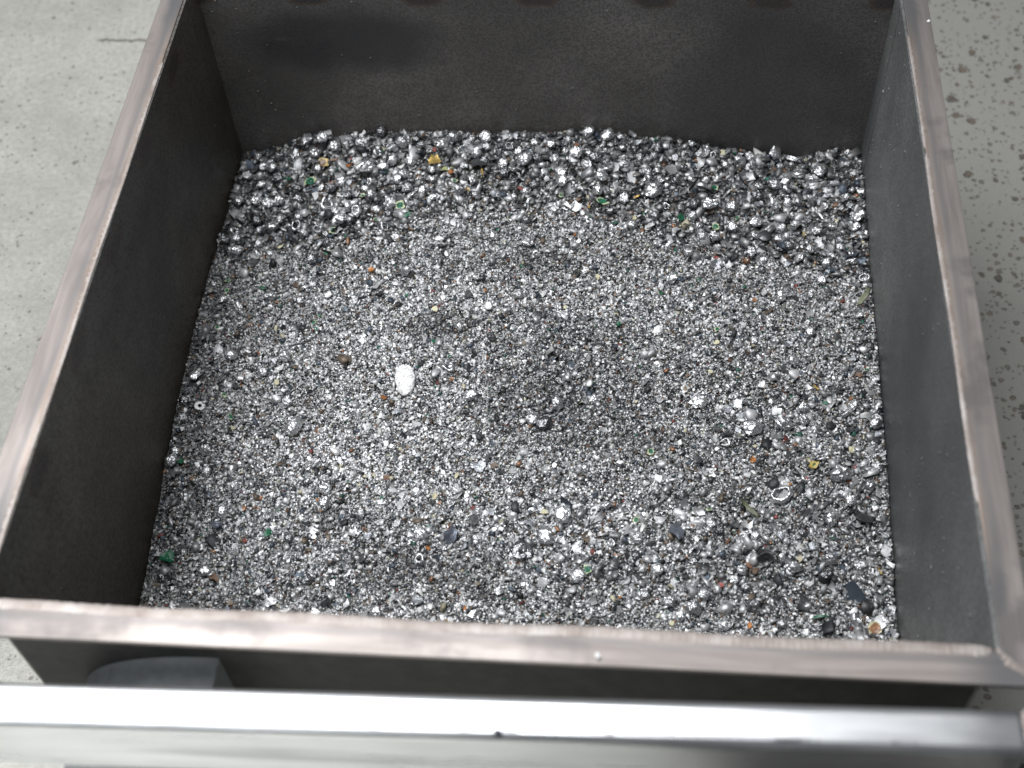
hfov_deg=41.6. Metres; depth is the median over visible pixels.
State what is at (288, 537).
metal nugget
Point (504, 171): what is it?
metal nugget
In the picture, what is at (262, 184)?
metal nugget
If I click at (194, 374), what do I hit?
metal nugget
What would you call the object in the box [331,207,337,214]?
metal nugget
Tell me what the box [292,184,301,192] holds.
metal nugget
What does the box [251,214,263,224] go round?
metal nugget
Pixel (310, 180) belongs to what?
board scrap
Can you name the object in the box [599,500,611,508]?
metal nugget
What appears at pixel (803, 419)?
metal nugget
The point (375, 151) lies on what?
metal curl
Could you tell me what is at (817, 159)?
metal cup
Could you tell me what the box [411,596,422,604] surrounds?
metal flake
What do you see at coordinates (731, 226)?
metal nugget
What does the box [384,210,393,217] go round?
metal nugget
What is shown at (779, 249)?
metal nugget
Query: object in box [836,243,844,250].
metal nugget
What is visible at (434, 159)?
foil scrap
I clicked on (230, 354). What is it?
metal nugget
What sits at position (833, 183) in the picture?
metal flake
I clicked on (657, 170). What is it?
metal nugget
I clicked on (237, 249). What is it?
metal nugget
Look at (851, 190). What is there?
metal nugget
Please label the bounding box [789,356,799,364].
metal nugget
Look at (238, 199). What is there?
metal nugget
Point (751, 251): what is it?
metal nugget
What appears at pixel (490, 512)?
metal flake
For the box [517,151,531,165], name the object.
metal nugget
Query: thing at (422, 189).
metal nugget
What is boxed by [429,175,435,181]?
metal nugget
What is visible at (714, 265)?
metal flake
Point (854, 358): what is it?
metal flake
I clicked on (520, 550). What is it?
metal lump
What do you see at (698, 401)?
metal nugget
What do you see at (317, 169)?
metal nugget
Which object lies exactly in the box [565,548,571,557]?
metal curl
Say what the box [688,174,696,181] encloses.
metal nugget
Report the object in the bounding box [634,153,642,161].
metal nugget
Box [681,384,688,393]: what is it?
metal disc
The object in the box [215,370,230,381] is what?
plastic flake
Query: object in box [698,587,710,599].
metal nugget
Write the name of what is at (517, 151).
metal nugget
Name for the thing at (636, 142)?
metal flake
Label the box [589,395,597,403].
metal nugget
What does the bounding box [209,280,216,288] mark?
metal nugget
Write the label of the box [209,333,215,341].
plastic flake
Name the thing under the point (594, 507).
perforated scrap
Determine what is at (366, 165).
metal nugget
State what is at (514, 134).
metal flake
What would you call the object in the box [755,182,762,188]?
metal nugget
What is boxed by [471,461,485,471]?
metal flake
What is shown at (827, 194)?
metal flake
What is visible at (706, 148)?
metal nugget
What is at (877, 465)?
metal nugget
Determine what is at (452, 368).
metal curl
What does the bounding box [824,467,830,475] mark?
plastic flake
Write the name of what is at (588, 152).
metal nugget
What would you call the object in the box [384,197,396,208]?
metal nugget
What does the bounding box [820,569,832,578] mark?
metal nugget
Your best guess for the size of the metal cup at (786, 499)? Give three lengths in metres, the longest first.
0.029 x 0.023 x 0.018 m
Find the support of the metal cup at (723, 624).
on the shredded metal
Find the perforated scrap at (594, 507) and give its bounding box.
[590,506,597,515]
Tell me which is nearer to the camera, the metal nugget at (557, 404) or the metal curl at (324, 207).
the metal nugget at (557, 404)
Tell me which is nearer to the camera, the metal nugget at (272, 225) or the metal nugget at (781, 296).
the metal nugget at (781, 296)
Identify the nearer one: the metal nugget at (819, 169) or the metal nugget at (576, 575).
the metal nugget at (576, 575)
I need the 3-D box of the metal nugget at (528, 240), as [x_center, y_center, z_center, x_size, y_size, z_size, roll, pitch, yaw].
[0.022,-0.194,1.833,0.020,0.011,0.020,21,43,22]
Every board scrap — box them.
[159,550,173,562]
[209,573,218,581]
[263,528,272,536]
[304,177,316,184]
[316,157,328,166]
[396,200,405,208]
[583,564,591,573]
[596,197,609,204]
[633,515,638,522]
[647,448,653,454]
[677,213,683,220]
[712,223,719,229]
[808,461,819,468]
[811,614,828,618]
[868,621,881,633]
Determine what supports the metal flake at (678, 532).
on the shredded metal
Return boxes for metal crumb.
[595,652,600,658]
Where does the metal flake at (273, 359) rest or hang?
on the shredded metal
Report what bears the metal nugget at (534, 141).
on the shredded metal
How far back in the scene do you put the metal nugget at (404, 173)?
1.89 m
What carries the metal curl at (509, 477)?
on the shredded metal
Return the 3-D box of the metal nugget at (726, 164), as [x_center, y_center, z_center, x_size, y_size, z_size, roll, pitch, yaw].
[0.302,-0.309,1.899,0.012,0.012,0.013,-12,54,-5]
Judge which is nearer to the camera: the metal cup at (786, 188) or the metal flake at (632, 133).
the metal cup at (786, 188)
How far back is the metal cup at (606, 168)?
1.87 m
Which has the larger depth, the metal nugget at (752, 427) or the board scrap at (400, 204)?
the board scrap at (400, 204)
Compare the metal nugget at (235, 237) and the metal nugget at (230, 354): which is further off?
the metal nugget at (235, 237)
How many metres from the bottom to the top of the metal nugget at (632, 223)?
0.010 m
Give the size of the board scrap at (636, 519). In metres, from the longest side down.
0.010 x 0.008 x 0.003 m
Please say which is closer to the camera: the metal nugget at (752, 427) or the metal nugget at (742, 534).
the metal nugget at (742, 534)
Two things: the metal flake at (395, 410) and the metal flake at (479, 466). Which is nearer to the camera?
the metal flake at (479, 466)
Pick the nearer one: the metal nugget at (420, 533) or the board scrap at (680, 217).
the metal nugget at (420, 533)
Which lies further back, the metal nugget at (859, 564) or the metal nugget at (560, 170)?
the metal nugget at (560, 170)
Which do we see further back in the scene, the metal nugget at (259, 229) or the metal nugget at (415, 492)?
the metal nugget at (259, 229)
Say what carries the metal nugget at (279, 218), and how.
on the shredded metal
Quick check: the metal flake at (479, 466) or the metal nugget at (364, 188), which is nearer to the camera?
the metal flake at (479, 466)
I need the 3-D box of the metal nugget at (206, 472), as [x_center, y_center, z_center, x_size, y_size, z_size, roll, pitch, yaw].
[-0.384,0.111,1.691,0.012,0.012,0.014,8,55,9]
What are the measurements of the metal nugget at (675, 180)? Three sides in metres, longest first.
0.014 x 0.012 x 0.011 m
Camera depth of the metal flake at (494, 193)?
1.87 m
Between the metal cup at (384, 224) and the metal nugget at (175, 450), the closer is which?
the metal nugget at (175, 450)
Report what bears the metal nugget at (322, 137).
on the shredded metal
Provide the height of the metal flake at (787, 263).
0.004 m
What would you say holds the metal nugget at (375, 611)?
on the shredded metal
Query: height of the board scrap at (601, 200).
0.007 m
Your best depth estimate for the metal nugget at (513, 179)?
1.88 m
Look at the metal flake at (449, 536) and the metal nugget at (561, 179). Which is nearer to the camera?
the metal flake at (449, 536)
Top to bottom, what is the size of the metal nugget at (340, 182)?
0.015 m
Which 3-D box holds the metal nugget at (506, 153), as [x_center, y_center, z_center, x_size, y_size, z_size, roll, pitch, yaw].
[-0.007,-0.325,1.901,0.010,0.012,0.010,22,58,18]
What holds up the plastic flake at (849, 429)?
on the shredded metal
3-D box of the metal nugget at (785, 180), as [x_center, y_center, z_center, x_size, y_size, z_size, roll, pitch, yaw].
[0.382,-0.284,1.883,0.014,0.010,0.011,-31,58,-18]
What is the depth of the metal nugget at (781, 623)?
1.56 m
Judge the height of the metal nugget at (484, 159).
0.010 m
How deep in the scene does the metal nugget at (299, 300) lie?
1.81 m
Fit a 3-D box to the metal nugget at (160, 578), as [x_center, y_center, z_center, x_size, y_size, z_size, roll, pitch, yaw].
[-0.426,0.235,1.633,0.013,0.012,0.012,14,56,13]
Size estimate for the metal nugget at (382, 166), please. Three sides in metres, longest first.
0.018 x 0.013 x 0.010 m
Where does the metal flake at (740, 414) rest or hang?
on the shredded metal
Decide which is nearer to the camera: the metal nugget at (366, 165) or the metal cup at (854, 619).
the metal cup at (854, 619)
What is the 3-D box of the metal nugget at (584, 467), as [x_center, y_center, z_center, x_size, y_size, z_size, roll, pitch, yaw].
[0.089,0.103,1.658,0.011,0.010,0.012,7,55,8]
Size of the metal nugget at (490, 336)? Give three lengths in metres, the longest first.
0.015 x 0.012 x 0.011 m
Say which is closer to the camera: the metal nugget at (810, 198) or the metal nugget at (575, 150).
the metal nugget at (810, 198)
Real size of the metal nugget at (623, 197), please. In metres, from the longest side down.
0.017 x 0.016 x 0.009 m
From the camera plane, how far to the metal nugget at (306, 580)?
1.60 m
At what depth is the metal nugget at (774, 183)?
1.87 m
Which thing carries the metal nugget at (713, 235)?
on the shredded metal
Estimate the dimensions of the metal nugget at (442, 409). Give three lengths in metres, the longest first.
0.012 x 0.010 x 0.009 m
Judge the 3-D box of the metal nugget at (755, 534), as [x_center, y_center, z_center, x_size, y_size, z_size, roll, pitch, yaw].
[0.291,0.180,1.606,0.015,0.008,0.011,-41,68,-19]
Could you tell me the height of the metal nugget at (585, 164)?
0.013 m
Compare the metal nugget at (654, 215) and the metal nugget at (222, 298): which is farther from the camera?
the metal nugget at (654, 215)
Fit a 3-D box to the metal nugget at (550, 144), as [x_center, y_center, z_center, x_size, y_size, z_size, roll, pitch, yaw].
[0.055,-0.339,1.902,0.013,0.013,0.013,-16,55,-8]
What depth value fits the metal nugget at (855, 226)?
1.82 m
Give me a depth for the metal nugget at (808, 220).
1.84 m
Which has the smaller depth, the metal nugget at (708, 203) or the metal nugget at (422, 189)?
the metal nugget at (708, 203)
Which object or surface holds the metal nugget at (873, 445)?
on the shredded metal
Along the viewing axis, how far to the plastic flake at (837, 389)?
1.69 m
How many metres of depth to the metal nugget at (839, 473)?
1.63 m
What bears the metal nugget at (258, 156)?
on the shredded metal
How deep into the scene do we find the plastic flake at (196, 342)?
1.78 m
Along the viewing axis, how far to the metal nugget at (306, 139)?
1.94 m
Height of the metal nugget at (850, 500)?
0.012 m
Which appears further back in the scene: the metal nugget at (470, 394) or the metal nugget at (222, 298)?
the metal nugget at (222, 298)
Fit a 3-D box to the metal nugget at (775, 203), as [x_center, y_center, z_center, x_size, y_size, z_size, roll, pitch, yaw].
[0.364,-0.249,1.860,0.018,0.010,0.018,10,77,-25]
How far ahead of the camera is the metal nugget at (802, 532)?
1.60 m
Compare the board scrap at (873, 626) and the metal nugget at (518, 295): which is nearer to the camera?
the board scrap at (873, 626)
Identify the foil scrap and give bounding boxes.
[428,154,440,163]
[432,492,437,499]
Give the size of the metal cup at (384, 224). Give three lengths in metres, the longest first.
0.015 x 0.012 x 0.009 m
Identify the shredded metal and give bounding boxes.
[139,128,898,640]
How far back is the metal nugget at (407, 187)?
1.88 m
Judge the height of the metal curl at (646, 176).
0.015 m
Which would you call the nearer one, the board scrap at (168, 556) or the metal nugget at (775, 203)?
the board scrap at (168, 556)
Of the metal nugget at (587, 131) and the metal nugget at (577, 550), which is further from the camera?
the metal nugget at (587, 131)
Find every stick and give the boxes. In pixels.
[740,499,758,517]
[857,287,870,305]
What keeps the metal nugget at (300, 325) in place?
on the shredded metal
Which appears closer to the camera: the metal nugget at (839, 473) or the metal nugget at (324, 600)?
the metal nugget at (324, 600)
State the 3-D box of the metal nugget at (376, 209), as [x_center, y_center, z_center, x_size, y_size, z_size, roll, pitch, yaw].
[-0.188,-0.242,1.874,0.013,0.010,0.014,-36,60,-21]
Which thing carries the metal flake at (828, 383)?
on the shredded metal
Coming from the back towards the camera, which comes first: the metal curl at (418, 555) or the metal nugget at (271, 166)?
the metal nugget at (271, 166)
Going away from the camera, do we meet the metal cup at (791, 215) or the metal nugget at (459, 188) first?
the metal cup at (791, 215)
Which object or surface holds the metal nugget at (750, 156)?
on the shredded metal
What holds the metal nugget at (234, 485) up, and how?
on the shredded metal
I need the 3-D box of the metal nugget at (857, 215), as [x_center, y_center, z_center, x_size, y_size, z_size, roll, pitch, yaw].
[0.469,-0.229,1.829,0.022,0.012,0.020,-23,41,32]
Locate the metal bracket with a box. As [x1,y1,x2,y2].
[783,155,804,162]
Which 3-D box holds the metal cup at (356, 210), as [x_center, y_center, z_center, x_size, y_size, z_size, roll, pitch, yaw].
[-0.216,-0.240,1.871,0.014,0.011,0.019,-20,66,12]
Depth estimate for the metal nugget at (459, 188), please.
1.87 m
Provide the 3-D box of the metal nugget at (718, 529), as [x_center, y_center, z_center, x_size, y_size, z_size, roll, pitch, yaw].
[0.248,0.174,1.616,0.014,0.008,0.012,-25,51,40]
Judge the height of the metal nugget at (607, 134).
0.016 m
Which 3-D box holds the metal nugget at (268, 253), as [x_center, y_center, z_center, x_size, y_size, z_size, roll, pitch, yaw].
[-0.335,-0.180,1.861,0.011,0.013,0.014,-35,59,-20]
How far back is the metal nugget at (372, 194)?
1.88 m
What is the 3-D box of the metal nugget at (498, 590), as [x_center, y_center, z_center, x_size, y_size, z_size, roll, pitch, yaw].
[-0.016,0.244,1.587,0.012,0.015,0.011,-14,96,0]
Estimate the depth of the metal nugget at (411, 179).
1.89 m
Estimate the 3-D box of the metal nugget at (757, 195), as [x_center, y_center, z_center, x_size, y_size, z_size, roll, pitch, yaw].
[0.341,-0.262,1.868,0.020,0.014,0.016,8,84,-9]
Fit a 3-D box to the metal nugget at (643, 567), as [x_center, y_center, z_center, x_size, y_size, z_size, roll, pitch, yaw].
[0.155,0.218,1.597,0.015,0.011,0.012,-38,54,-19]
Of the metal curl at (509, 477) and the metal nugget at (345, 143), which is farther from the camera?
the metal nugget at (345, 143)
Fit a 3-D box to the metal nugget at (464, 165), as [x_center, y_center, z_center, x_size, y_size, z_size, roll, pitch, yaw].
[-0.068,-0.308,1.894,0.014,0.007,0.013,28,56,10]
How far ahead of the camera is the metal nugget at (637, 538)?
1.61 m
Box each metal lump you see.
[508,539,532,561]
[536,525,553,544]
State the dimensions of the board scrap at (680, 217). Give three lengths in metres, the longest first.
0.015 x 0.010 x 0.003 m
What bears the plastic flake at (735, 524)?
on the shredded metal
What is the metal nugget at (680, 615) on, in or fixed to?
on the shredded metal
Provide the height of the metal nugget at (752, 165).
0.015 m
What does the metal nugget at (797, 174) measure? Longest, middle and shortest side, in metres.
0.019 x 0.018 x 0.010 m
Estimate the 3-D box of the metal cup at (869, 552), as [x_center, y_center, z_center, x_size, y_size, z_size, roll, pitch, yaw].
[0.423,0.196,1.590,0.017,0.010,0.012,16,71,-12]
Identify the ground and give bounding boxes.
[0,0,1023,767]
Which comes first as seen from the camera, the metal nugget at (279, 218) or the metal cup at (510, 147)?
the metal nugget at (279, 218)
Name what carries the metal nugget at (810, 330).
on the shredded metal
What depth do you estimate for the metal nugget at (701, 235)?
1.83 m
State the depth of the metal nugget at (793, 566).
1.58 m
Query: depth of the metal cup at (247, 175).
1.95 m
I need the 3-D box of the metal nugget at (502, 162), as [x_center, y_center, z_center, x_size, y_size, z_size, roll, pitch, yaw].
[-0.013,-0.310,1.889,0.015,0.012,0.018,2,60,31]
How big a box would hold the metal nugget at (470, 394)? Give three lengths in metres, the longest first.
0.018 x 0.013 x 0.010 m
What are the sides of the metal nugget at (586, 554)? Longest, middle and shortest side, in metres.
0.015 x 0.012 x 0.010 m
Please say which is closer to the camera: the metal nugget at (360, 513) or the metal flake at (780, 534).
the metal flake at (780, 534)
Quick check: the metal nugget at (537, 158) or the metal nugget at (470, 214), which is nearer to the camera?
the metal nugget at (470, 214)
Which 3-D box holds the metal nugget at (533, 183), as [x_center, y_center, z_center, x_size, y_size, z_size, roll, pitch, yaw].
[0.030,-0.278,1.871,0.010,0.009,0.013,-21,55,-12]
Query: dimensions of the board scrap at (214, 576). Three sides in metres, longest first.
0.016 x 0.010 x 0.006 m
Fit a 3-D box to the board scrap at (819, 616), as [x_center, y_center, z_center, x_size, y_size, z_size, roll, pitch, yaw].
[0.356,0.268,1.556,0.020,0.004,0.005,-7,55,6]
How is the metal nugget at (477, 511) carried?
on the shredded metal
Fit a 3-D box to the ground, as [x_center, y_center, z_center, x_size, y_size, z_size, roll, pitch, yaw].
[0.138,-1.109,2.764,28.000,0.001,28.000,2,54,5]
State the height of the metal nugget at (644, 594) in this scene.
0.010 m
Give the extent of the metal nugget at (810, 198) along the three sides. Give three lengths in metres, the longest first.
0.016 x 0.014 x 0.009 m
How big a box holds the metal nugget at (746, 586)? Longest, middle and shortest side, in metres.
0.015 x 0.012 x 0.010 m
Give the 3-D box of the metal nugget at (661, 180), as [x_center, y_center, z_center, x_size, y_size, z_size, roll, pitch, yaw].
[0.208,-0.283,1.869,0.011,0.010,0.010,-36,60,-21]
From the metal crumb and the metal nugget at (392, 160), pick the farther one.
the metal nugget at (392, 160)
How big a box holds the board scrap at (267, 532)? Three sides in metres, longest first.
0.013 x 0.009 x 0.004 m
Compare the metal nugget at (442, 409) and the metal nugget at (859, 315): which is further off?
the metal nugget at (859, 315)
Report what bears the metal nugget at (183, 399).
on the shredded metal
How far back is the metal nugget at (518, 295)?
1.80 m
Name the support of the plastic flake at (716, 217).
on the shredded metal
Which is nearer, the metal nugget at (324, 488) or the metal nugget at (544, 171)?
the metal nugget at (324, 488)
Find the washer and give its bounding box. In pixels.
[194,401,204,409]
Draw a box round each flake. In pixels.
[192,339,201,344]
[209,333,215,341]
[210,520,222,528]
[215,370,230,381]
[249,258,258,266]
[271,356,276,363]
[363,532,371,539]
[383,474,389,480]
[392,408,400,413]
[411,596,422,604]
[443,524,456,544]
[460,541,466,550]
[464,290,471,298]
[468,514,477,524]
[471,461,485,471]
[487,508,493,515]
[490,189,498,196]
[511,132,517,138]
[523,519,533,526]
[595,541,600,547]
[629,130,636,137]
[634,138,642,144]
[646,540,655,546]
[669,524,684,539]
[672,153,677,160]
[683,571,688,578]
[694,455,702,462]
[711,259,720,269]
[713,214,718,221]
[713,426,720,430]
[723,405,732,412]
[724,430,731,435]
[729,520,739,528]
[737,412,743,417]
[738,180,745,187]
[750,568,758,573]
[754,201,762,206]
[756,552,774,561]
[776,529,784,538]
[784,260,790,266]
[784,340,792,347]
[808,541,815,549]
[822,192,829,197]
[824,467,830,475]
[825,380,832,385]
[829,180,839,185]
[834,387,843,393]
[845,426,853,432]
[848,446,854,452]
[850,355,857,360]
[855,512,872,522]
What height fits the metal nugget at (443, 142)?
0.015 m
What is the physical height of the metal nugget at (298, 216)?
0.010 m
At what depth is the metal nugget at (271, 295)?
1.82 m
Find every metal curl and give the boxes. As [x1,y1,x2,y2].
[230,227,238,233]
[320,196,332,210]
[373,148,381,155]
[415,553,423,563]
[441,362,455,371]
[506,475,512,484]
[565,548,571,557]
[607,540,615,546]
[618,570,626,577]
[643,174,650,183]
[663,202,670,208]
[719,438,731,445]
[848,248,853,256]
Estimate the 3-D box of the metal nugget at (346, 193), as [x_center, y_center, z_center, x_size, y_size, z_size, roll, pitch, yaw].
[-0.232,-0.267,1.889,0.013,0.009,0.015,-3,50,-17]
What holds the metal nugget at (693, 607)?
on the shredded metal
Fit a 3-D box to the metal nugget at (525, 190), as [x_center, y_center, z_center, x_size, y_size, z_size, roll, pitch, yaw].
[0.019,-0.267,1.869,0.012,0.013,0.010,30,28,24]
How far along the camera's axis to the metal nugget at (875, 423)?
1.66 m
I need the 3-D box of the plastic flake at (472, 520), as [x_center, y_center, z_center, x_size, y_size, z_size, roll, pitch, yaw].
[-0.047,0.165,1.636,0.012,0.006,0.014,-35,59,-20]
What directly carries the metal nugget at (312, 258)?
on the shredded metal
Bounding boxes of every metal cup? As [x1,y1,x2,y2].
[241,171,252,179]
[254,248,262,258]
[262,510,272,519]
[266,186,272,191]
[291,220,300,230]
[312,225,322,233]
[344,201,351,211]
[351,204,360,216]
[380,221,388,230]
[385,142,395,151]
[505,142,513,150]
[603,162,614,172]
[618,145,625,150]
[682,244,693,255]
[687,545,699,555]
[720,618,732,630]
[742,303,751,312]
[758,315,767,322]
[770,485,792,503]
[783,184,791,193]
[788,211,794,220]
[815,154,822,163]
[826,220,837,229]
[840,409,850,417]
[850,612,861,625]
[858,273,870,282]
[865,545,877,555]
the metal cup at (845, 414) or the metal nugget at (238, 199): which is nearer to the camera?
the metal cup at (845, 414)
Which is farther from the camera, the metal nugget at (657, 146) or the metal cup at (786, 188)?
the metal nugget at (657, 146)
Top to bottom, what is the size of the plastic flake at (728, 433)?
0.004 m
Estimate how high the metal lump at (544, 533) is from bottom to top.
0.014 m
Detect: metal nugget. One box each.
[156,573,164,582]
[164,453,177,466]
[170,446,179,454]
[178,395,189,404]
[178,413,187,421]
[188,370,200,379]
[197,564,210,575]
[199,444,211,455]
[201,466,210,477]
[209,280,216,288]
[215,504,227,517]
[218,234,229,243]
[218,295,226,302]
[224,349,237,359]
[230,233,240,241]
[230,480,238,490]
[231,245,243,254]
[232,195,244,204]
[232,301,242,312]
[249,195,262,205]
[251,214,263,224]
[254,152,261,160]
[254,237,262,248]
[255,480,261,488]
[256,180,266,187]
[256,226,263,232]
[258,162,267,170]
[258,367,266,375]
[262,197,273,207]
[263,291,276,300]
[265,220,279,229]
[265,249,271,256]
[266,162,277,171]
[270,190,277,195]
[271,172,282,181]
[273,194,284,206]
[274,151,284,161]
[277,216,282,221]
[278,349,290,361]
[282,396,291,406]
[283,532,292,542]
[285,415,303,436]
[289,148,298,159]
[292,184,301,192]
[292,193,302,202]
[294,213,302,220]
[295,297,303,303]
[295,321,305,330]
[299,229,307,235]
[299,575,312,584]
[301,133,311,145]
[303,424,310,430]
[306,253,317,263]
[308,146,321,157]
[314,164,321,174]
[316,131,327,142]
[317,184,323,190]
[317,483,331,494]
[318,496,329,510]
[318,595,329,606]
[321,237,328,247]
[327,183,336,190]
[331,140,339,150]
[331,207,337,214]
[335,177,345,187]
[335,215,346,223]
[342,140,349,147]
[342,190,351,197]
[355,160,375,172]
[357,138,368,147]
[357,508,364,518]
[360,185,368,191]
[366,189,377,199]
[369,605,380,616]
[371,205,381,212]
[374,125,386,136]
[376,162,388,169]
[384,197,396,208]
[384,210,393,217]
[388,154,397,165]
[392,174,400,183]
[394,136,407,148]
[395,364,414,395]
[399,169,408,177]
[400,265,410,275]
[403,183,410,191]
[404,157,415,164]
[407,176,414,183]
[411,487,421,496]
[412,135,419,141]
[413,526,427,539]
[417,140,425,147]
[418,185,425,193]
[428,166,434,173]
[428,194,435,199]
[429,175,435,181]
[437,137,448,147]
[438,405,445,412]
[448,130,460,142]
[454,183,464,194]
[454,322,463,330]
[460,162,468,167]
[464,389,477,400]
[467,211,474,219]
[468,135,475,142]
[468,173,477,184]
[471,147,481,158]
[472,190,480,199]
[472,534,481,544]
[473,507,482,515]
[479,129,490,141]
[480,156,488,162]
[482,142,490,151]
[486,332,495,341]
[490,230,498,240]
[493,586,503,594]
[494,153,501,160]
[498,158,507,167]
[498,167,509,177]
[503,151,510,156]
[508,166,516,172]
[510,177,517,182]
[510,192,516,201]
[511,291,523,299]
[514,146,521,155]
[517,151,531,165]
[520,216,531,223]
[520,235,533,245]
[521,187,528,194]
[525,410,538,424]
[530,138,538,144]
[530,180,537,188]
[532,153,543,164]
[535,415,551,429]
[540,492,549,499]
[541,167,548,175]
[546,140,554,147]
[550,154,559,163]
[550,205,558,213]
[551,396,563,411]
[554,503,570,525]
[556,168,565,174]
[556,172,567,186]
[562,146,569,154]
[565,135,571,143]
[569,145,581,157]
[570,569,584,582]
[574,547,582,554]
[579,493,586,503]
[579,550,589,560]
[580,463,588,471]
[581,159,591,168]
[582,125,594,138]
[585,149,591,155]
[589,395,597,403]
[590,151,600,161]
[593,184,602,194]
[597,170,607,181]
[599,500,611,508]
[601,128,614,140]
[617,133,625,141]
[618,159,630,167]
[618,192,628,203]
[625,219,637,228]
[627,565,634,575]
[630,533,642,543]
[631,550,640,559]
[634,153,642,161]
[638,563,647,572]
[639,590,649,599]
[643,182,661,197]
[643,496,650,508]
[644,167,650,174]
[649,562,663,575]
[650,151,657,158]
[650,211,659,220]
[652,141,662,151]
[652,325,663,335]
[654,167,660,172]
[655,228,665,237]
[658,177,664,182]
[661,594,675,606]
[665,272,676,283]
[670,177,679,183]
[675,488,687,499]
[675,609,684,622]
[678,163,687,171]
[685,198,697,207]
[686,601,701,614]
[688,140,694,146]
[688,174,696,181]
[689,211,696,219]
[689,394,706,407]
[695,151,704,156]
[695,222,703,228]
[697,232,707,238]
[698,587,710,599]
[701,176,709,183]
[701,198,717,208]
[703,143,710,152]
[706,518,714,528]
[709,231,718,240]
[714,525,723,533]
[722,160,730,168]
[724,200,737,212]
[726,221,737,231]
[730,575,738,584]
[734,154,742,161]
[736,564,747,574]
[739,530,748,538]
[740,582,751,591]
[742,419,763,434]
[745,152,755,162]
[747,246,756,256]
[747,598,760,609]
[748,161,755,169]
[749,215,762,226]
[750,231,761,238]
[751,189,764,200]
[751,530,760,539]
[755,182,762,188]
[758,256,766,264]
[758,265,765,272]
[769,146,780,159]
[769,178,782,189]
[769,389,779,396]
[770,198,781,209]
[773,414,792,430]
[775,234,782,241]
[775,246,783,251]
[776,291,785,301]
[776,618,786,627]
[777,223,785,231]
[779,553,785,561]
[781,176,789,185]
[783,197,792,206]
[784,240,793,249]
[785,561,800,572]
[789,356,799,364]
[791,170,803,177]
[791,220,800,227]
[794,252,804,262]
[798,402,808,412]
[798,413,808,425]
[798,528,808,536]
[804,174,818,182]
[804,217,811,225]
[805,288,813,297]
[806,194,814,203]
[806,244,814,252]
[806,326,815,335]
[811,227,821,234]
[811,425,820,433]
[813,163,826,176]
[816,274,826,284]
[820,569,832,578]
[821,203,827,210]
[822,258,830,267]
[822,553,836,565]
[825,511,837,527]
[829,464,851,481]
[835,582,842,591]
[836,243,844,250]
[841,193,849,200]
[843,149,850,155]
[844,160,851,166]
[844,494,856,505]
[847,186,855,193]
[848,257,857,264]
[848,399,856,410]
[850,209,864,221]
[851,222,860,230]
[854,559,867,569]
[855,312,863,318]
[864,479,874,491]
[869,418,881,428]
[870,440,877,449]
[871,461,882,471]
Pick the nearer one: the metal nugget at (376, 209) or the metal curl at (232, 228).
the metal nugget at (376, 209)
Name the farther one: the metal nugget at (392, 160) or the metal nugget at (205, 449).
the metal nugget at (392, 160)
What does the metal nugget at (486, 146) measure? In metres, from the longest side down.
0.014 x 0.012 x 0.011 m
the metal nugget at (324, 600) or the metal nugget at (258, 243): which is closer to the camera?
the metal nugget at (324, 600)
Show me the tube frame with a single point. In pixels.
(163, 727)
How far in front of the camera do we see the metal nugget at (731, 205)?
1.85 m
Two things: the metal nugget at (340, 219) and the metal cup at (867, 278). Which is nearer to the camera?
the metal cup at (867, 278)
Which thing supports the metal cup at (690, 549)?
on the shredded metal
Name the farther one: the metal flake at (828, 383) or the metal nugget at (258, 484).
the metal flake at (828, 383)
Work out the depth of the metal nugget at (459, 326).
1.77 m
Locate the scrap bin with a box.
[0,0,1023,767]
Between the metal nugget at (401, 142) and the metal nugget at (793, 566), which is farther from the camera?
the metal nugget at (401, 142)
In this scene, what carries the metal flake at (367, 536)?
on the shredded metal
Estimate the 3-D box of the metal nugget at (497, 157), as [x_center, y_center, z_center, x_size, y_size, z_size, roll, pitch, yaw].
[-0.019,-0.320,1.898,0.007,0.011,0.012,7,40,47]
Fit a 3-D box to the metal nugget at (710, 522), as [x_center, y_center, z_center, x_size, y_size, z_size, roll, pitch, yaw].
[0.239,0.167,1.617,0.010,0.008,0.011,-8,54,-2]
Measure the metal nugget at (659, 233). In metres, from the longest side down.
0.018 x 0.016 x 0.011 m
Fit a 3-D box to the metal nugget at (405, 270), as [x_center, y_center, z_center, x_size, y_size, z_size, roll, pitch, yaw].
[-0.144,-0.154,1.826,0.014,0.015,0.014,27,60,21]
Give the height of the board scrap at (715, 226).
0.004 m
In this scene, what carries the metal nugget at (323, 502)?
on the shredded metal
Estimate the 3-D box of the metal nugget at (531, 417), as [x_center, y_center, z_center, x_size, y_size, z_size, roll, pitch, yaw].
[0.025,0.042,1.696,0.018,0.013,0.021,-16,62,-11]
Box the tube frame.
[0,683,1023,767]
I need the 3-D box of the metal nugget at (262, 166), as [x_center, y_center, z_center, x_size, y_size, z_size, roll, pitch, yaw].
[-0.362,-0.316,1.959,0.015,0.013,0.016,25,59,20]
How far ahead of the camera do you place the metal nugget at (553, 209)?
1.85 m
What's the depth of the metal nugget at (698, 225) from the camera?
1.84 m
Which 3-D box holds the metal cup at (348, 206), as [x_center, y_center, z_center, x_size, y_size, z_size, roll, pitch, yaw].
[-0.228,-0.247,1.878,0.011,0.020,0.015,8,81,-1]
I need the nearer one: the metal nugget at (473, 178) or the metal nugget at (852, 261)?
the metal nugget at (852, 261)
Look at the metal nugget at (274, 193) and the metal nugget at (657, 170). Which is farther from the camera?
the metal nugget at (274, 193)
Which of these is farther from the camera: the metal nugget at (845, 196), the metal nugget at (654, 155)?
the metal nugget at (654, 155)
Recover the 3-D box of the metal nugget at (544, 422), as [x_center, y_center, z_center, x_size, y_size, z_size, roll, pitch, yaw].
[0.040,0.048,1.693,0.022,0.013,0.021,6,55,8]
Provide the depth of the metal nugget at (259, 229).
1.89 m
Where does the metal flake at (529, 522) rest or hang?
on the shredded metal

